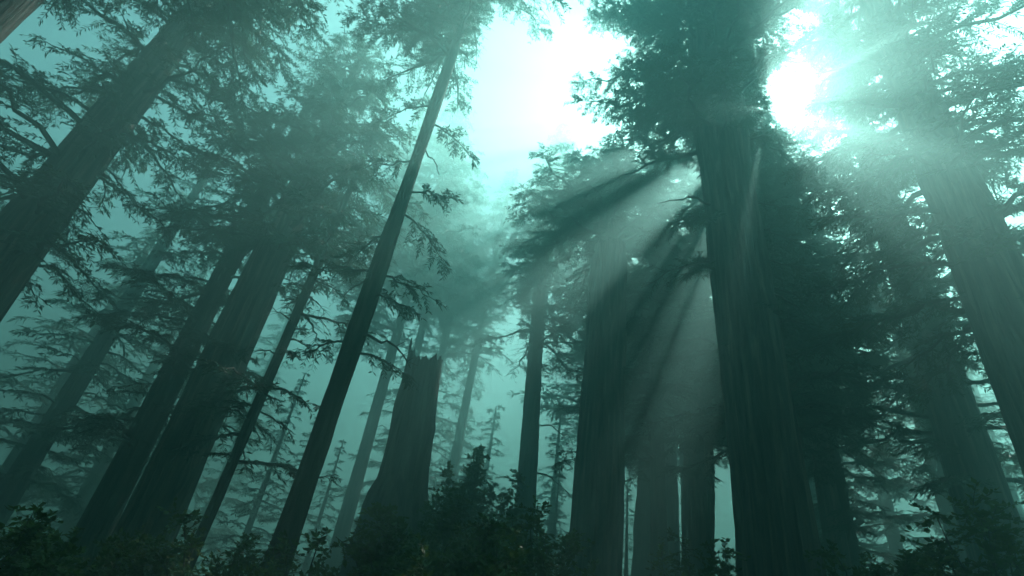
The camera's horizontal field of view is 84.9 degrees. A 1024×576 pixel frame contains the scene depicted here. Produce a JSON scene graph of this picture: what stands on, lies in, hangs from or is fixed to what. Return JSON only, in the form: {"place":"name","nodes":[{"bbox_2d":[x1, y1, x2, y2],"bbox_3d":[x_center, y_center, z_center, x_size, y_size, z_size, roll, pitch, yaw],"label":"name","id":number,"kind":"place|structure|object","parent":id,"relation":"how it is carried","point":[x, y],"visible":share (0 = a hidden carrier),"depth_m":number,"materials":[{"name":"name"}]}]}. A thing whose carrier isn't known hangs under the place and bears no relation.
{"place":"outdoors","nodes":[
{"label":"outdoors","id":0,"kind":"place"},
{"bbox_2d":[0,0,1023,575],"label":"sky","id":1,"kind":"structure","parent":0,"point":[521,91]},
{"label":"ground","id":2,"kind":"structure","parent":0,"visible":0},
{"bbox_2d":[0,502,97,575],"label":"shrub","id":3,"kind":"object","parent":2,"relation":"on","point":[31,527],"visible":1,"depth_m":6.92,"materials":[{"name":"green plant"}]},
{"bbox_2d":[0,187,187,550],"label":"fir tree","id":4,"kind":"object","parent":2,"relation":"on","point":[56,387],"visible":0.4,"depth_m":36.33,"materials":[{"name":"green plant"}]},
{"bbox_2d":[0,514,198,575],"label":"shrub","id":5,"kind":"object","parent":2,"relation":"on","point":[108,554],"visible":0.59,"depth_m":9.34,"materials":[{"name":"green plant"}]},
{"bbox_2d":[8,242,224,551],"bbox_3d":[-27.751,7.539,42.927,10.957,31.615,11.719,-22,-44,38],"label":"fir tree","id":6,"kind":"object","parent":2,"relation":"on","point":[86,493],"visible":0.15,"depth_m":39.22,"materials":[{"name":"green plant"}]},
{"bbox_2d":[0,113,249,533],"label":"fir tree","id":7,"kind":"object","parent":2,"relation":"on","point":[20,475],"visible":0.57,"depth_m":26.42,"materials":[{"name":"green plant"}]},
{"bbox_2d":[0,0,294,334],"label":"redwood tree","id":8,"kind":"object","parent":2,"relation":"on","point":[41,208],"visible":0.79,"depth_m":18.77,"materials":[{"name":"green plant"}]},
{"bbox_2d":[50,312,258,541],"bbox_3d":[-22.401,8.205,38.932,9.185,27.417,8.841,-17,-42,34],"label":"fir tree","id":9,"kind":"object","parent":2,"relation":"on","point":[199,487],"visible":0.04,"depth_m":35.59,"materials":[{"name":"green plant"}]},
{"bbox_2d":[0,0,353,119],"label":"redwood tree","id":10,"kind":"object","parent":2,"relation":"on","point":[14,14],"visible":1,"depth_m":18.50,"materials":[{"name":"green plant"}]},
{"bbox_2d":[27,32,352,572],"bbox_3d":[-11.661,-1.975,23.713,8.456,30.200,9.033,17,-34,-11],"label":"fir tree","id":11,"kind":"object","parent":2,"relation":"on","point":[110,497],"visible":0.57,"depth_m":19.83,"materials":[{"name":"green plant"}]},
{"bbox_2d":[85,496,300,575],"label":"shrub","id":12,"kind":"object","parent":2,"relation":"on","point":[184,567],"visible":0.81,"depth_m":10.42,"materials":[{"name":"green plant"}]},
{"bbox_2d":[122,282,308,575],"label":"fir tree","id":13,"kind":"object","parent":2,"relation":"on","point":[207,483],"visible":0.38,"depth_m":46.09,"materials":[{"name":"green plant"}]},
{"bbox_2d":[194,372,310,575],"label":"fir tree","id":14,"kind":"object","parent":2,"relation":"on","point":[256,503],"visible":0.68,"depth_m":31.32,"materials":[{"name":"green plant"}]},
{"bbox_2d":[93,24,433,575],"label":"redwood tree","id":15,"kind":"object","parent":2,"relation":"on","point":[165,480],"visible":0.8,"depth_m":20.84,"materials":[{"name":"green plant"}]},
{"bbox_2d":[164,104,397,575],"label":"fir tree","id":16,"kind":"object","parent":2,"relation":"on","point":[264,387],"visible":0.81,"depth_m":16.79,"materials":[{"name":"green plant"}]},
{"bbox_2d":[239,406,323,575],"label":"fir tree","id":17,"kind":"object","parent":2,"relation":"on","point":[304,563],"visible":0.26,"depth_m":33.29,"materials":[{"name":"green plant"}]},
{"bbox_2d":[239,527,332,575],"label":"shrub","id":18,"kind":"object","parent":2,"relation":"on","point":[284,548],"visible":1,"depth_m":8.69,"materials":[{"name":"green plant"}]},
{"bbox_2d":[289,439,346,575],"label":"fir tree","id":19,"kind":"object","parent":2,"relation":"on","point":[308,558],"visible":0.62,"depth_m":36.72,"materials":[{"name":"green plant"}]},
{"bbox_2d":[293,287,442,575],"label":"fir tree","id":20,"kind":"object","parent":2,"relation":"on","point":[375,447],"visible":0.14,"depth_m":46.54,"materials":[{"name":"green plant"}]},
{"bbox_2d":[315,85,441,371],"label":"fir tree","id":21,"kind":"object","parent":2,"relation":"on","point":[377,324],"visible":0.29,"depth_m":42.54,"materials":[{"name":"green plant"}]},
{"bbox_2d":[339,338,442,575],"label":"broken snag","id":22,"kind":"object","parent":2,"relation":"on","point":[401,481],"visible":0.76,"depth_m":18.11,"materials":[{"name":"brown wood"}]},
{"bbox_2d":[311,502,481,575],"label":"shrub","id":23,"kind":"object","parent":2,"relation":"on","point":[379,554],"visible":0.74,"depth_m":9.42,"materials":[{"name":"green plant"}]},
{"bbox_2d":[314,306,488,565],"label":"fir tree","id":24,"kind":"object","parent":2,"relation":"on","point":[441,420],"visible":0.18,"depth_m":51.05,"materials":[{"name":"green plant"}]},
{"bbox_2d":[321,84,491,575],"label":"fir tree","id":25,"kind":"object","parent":2,"relation":"on","point":[346,516],"visible":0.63,"depth_m":42.62,"materials":[{"name":"green plant"}]},
{"bbox_2d":[261,0,584,575],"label":"fir tree","id":26,"kind":"object","parent":2,"relation":"on","point":[454,22],"visible":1,"depth_m":16.95,"materials":[{"name":"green plant"}]},
{"bbox_2d":[347,486,509,573],"bbox_3d":[-1.586,7.351,12.965,4.825,5.132,4.286,9,-33,0],"label":"shrub","id":27,"kind":"object","parent":2,"relation":"on","point":[440,529],"visible":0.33,"depth_m":13.07,"materials":[{"name":"green plant"}]},
{"bbox_2d":[385,153,487,356],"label":"fir tree","id":28,"kind":"object","parent":2,"relation":"on","point":[420,336],"visible":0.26,"depth_m":53.58,"materials":[{"name":"green plant"}]},
{"bbox_2d":[363,511,535,575],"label":"shrub","id":29,"kind":"object","parent":2,"relation":"on","point":[482,567],"visible":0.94,"depth_m":8.15,"materials":[{"name":"green plant"}]},
{"bbox_2d":[398,168,514,383],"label":"fir tree","id":30,"kind":"object","parent":2,"relation":"on","point":[474,222],"visible":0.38,"depth_m":55.58,"materials":[{"name":"green plant"}]},
{"bbox_2d":[428,350,488,499],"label":"fir tree","id":31,"kind":"object","parent":2,"relation":"on","point":[470,411],"visible":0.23,"depth_m":57.01,"materials":[{"name":"green plant"}]},
{"bbox_2d":[460,458,474,493],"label":"fir tree","id":32,"kind":"object","parent":2,"relation":"on","point":[464,474],"visible":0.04,"depth_m":42.08,"materials":[{"name":"green plant"}]},
{"bbox_2d":[412,168,531,550],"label":"fir tree","id":33,"kind":"object","parent":2,"relation":"on","point":[482,318],"visible":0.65,"depth_m":52.61,"materials":[{"name":"green plant"}]},
{"bbox_2d":[428,444,537,562],"bbox_3d":[-1.343,9.303,18.530,4.138,8.094,5.035,-10,-38,26],"label":"shrub","id":34,"kind":"object","parent":2,"relation":"on","point":[475,471],"visible":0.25,"depth_m":19.60,"materials":[{"name":"green plant"}]},
{"bbox_2d":[466,405,508,520],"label":"fir tree","id":35,"kind":"object","parent":2,"relation":"on","point":[494,424],"visible":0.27,"depth_m":52.33,"materials":[{"name":"green plant"}]},
{"bbox_2d":[447,523,553,575],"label":"shrub","id":36,"kind":"object","parent":2,"relation":"on","point":[492,549],"visible":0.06,"depth_m":11.69,"materials":[{"name":"green plant"}]},
{"bbox_2d":[495,487,508,521],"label":"fir tree","id":37,"kind":"object","parent":2,"relation":"on","point":[503,488],"visible":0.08,"depth_m":43.96,"materials":[{"name":"green plant"}]},
{"bbox_2d":[470,203,585,574],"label":"fir tree","id":38,"kind":"object","parent":2,"relation":"on","point":[529,439],"visible":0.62,"depth_m":33.45,"materials":[{"name":"green plant"}]},
{"bbox_2d":[455,495,600,575],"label":"shrub","id":39,"kind":"object","parent":2,"relation":"on","point":[542,565],"visible":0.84,"depth_m":9.83,"materials":[{"name":"green plant"}]},
{"bbox_2d":[471,120,595,546],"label":"fir tree","id":40,"kind":"object","parent":2,"relation":"on","point":[562,137],"visible":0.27,"depth_m":48.45,"materials":[{"name":"green plant"}]},
{"bbox_2d":[535,466,568,575],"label":"fir tree","id":41,"kind":"object","parent":2,"relation":"on","point":[555,517],"visible":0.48,"depth_m":38.79,"materials":[{"name":"green plant"}]},
{"bbox_2d":[533,401,572,574],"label":"fir tree","id":42,"kind":"object","parent":2,"relation":"on","point":[558,438],"visible":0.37,"depth_m":52.79,"materials":[{"name":"green plant"}]},
{"bbox_2d":[507,260,674,436],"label":"fir tree","id":43,"kind":"object","parent":2,"relation":"on","point":[568,389],"visible":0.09,"depth_m":54.39,"materials":[{"name":"green plant"}]},
{"bbox_2d":[544,161,643,375],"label":"fir tree","id":44,"kind":"object","parent":2,"relation":"on","point":[576,318],"visible":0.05,"depth_m":45.51,"materials":[{"name":"green plant"}]},
{"bbox_2d":[553,301,638,471],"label":"fir tree","id":45,"kind":"object","parent":2,"relation":"on","point":[574,436],"visible":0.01,"depth_m":65.92,"materials":[{"name":"green plant"}]},
{"bbox_2d":[499,128,709,575],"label":"redwood tree","id":46,"kind":"object","parent":2,"relation":"on","point":[597,511],"visible":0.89,"depth_m":25.32,"materials":[{"name":"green plant"}]},
{"bbox_2d":[564,418,679,458],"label":"fir tree","id":47,"kind":"object","parent":2,"relation":"on","point":[577,428],"visible":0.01,"depth_m":59.47,"materials":[{"name":"green plant"}]},
{"bbox_2d":[622,480,634,575],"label":"fir tree","id":48,"kind":"object","parent":2,"relation":"on","point":[625,563],"visible":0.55,"depth_m":36.62,"materials":[{"name":"green plant"}]},
{"bbox_2d":[551,149,727,575],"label":"fir tree","id":49,"kind":"object","parent":2,"relation":"on","point":[656,410],"visible":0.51,"depth_m":25.05,"materials":[{"name":"green plant"}]},
{"bbox_2d":[577,121,724,575],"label":"redwood tree","id":50,"kind":"object","parent":2,"relation":"on","point":[672,501],"visible":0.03,"depth_m":32.63,"materials":[{"name":"green plant"}]},
{"bbox_2d":[626,303,688,575],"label":"fir tree","id":51,"kind":"object","parent":2,"relation":"on","point":[641,545],"visible":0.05,"depth_m":32.58,"materials":[{"name":"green plant"}]},
{"bbox_2d":[625,228,721,529],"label":"fir tree","id":52,"kind":"object","parent":2,"relation":"on","point":[681,460],"depth_m":47.87,"materials":[{"name":"green plant"}]},
{"bbox_2d":[626,446,729,477],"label":"fir tree","id":53,"kind":"object","parent":2,"relation":"on","point":[724,461],"depth_m":60.38,"materials":[{"name":"green plant"}]},
{"bbox_2d":[645,527,751,575],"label":"shrub","id":54,"kind":"object","parent":2,"relation":"on","point":[725,569],"visible":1,"depth_m":11.29,"materials":[{"name":"green plant"}]},
{"bbox_2d":[626,131,772,575],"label":"redwood tree","id":55,"kind":"object","parent":2,"relation":"on","point":[698,512],"visible":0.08,"depth_m":26.74,"materials":[{"name":"green plant"}]},
{"bbox_2d":[719,542,733,574],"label":"fir tree","id":56,"kind":"object","parent":2,"relation":"on","point":[724,544],"visible":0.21,"depth_m":40.51,"materials":[{"name":"green plant"}]},
{"bbox_2d":[563,0,892,575],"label":"redwood tree","id":57,"kind":"object","parent":2,"relation":"on","point":[699,101],"visible":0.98,"depth_m":19.26,"materials":[{"name":"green plant"}]},
{"bbox_2d":[630,194,898,415],"bbox_3d":[10.367,4.210,23.267,10.353,25.250,8.977,-9,-37,25],"label":"fir tree","id":58,"kind":"object","parent":2,"relation":"on","point":[707,331],"visible":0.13,"depth_m":23.54,"materials":[{"name":"green plant"}]},
{"bbox_2d":[637,54,915,432],"bbox_3d":[12.661,-0.824,28.115,12.532,39.487,12.879,9,-33,0],"label":"redwood tree","id":59,"kind":"object","parent":2,"relation":"on","point":[781,189],"visible":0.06,"depth_m":27.13,"materials":[{"name":"green plant"}]},
{"bbox_2d":[692,164,886,460],"bbox_3d":[13.669,3.799,27.791,10.646,31.765,11.514,9,-33,0],"label":"redwood tree","id":60,"kind":"object","parent":2,"relation":"on","point":[825,386],"visible":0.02,"depth_m":26.99,"materials":[{"name":"green plant"}]},
{"bbox_2d":[637,164,945,487],"bbox_3d":[8.803,3.397,19.236,8.852,21.749,8.796,9,-33,0],"label":"fir tree","id":61,"kind":"object","parent":2,"relation":"on","point":[807,410],"visible":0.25,"depth_m":19.00,"materials":[{"name":"green plant"}]},
{"bbox_2d":[681,153,930,575],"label":"redwood tree","id":62,"kind":"object","parent":2,"relation":"on","point":[828,500],"visible":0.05,"depth_m":25.25,"materials":[{"name":"green plant"}]},
{"bbox_2d":[734,379,942,575],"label":"fir tree","id":63,"kind":"object","parent":2,"relation":"on","point":[850,526],"visible":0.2,"depth_m":24.60,"materials":[{"name":"green plant"}]},
{"bbox_2d":[804,433,903,570],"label":"fir tree","id":64,"kind":"object","parent":2,"relation":"on","point":[813,488],"visible":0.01,"depth_m":53.75,"materials":[{"name":"green plant"}]},
{"bbox_2d":[805,355,931,575],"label":"fir tree","id":65,"kind":"object","parent":2,"relation":"on","point":[870,546],"visible":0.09,"depth_m":37.43,"materials":[{"name":"green plant"}]},
{"bbox_2d":[746,0,1023,477],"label":"redwood tree","id":66,"kind":"object","parent":2,"relation":"on","point":[981,242],"visible":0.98,"depth_m":14.87,"materials":[{"name":"green plant"}]},
{"bbox_2d":[803,534,968,575],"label":"shrub","id":67,"kind":"object","parent":2,"relation":"on","point":[907,567],"visible":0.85,"depth_m":8.78,"materials":[{"name":"green plant"}]},
{"bbox_2d":[763,0,1023,575],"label":"redwood tree","id":68,"kind":"object","parent":2,"relation":"on","point":[963,443],"visible":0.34,"depth_m":18.80,"materials":[{"name":"green plant"}]},
{"bbox_2d":[840,341,953,574],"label":"fir tree","id":69,"kind":"object","parent":2,"relation":"on","point":[892,539],"visible":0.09,"depth_m":40.40,"materials":[{"name":"green plant"}]},
{"bbox_2d":[856,339,1019,571],"bbox_3d":[28.282,12.614,36.227,11.672,30.464,12.126,-7,-37,23],"label":"fir tree","id":70,"kind":"object","parent":2,"relation":"on","point":[896,495],"visible":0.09,"depth_m":36.74,"materials":[{"name":"green plant"}]},
{"bbox_2d":[855,206,1023,574],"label":"fir tree","id":71,"kind":"object","parent":2,"relation":"on","point":[945,506],"visible":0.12,"depth_m":26.28,"materials":[{"name":"green plant"}]},
{"bbox_2d":[882,477,1023,575],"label":"shrub","id":72,"kind":"object","parent":2,"relation":"on","point":[994,564],"visible":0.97,"depth_m":7.41,"materials":[{"name":"green plant"}]},
{"bbox_2d":[924,286,1023,543],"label":"fir tree","id":73,"kind":"object","parent":2,"relation":"on","point":[994,438],"visible":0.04,"depth_m":39.15,"materials":[{"name":"green plant"}]}
]}

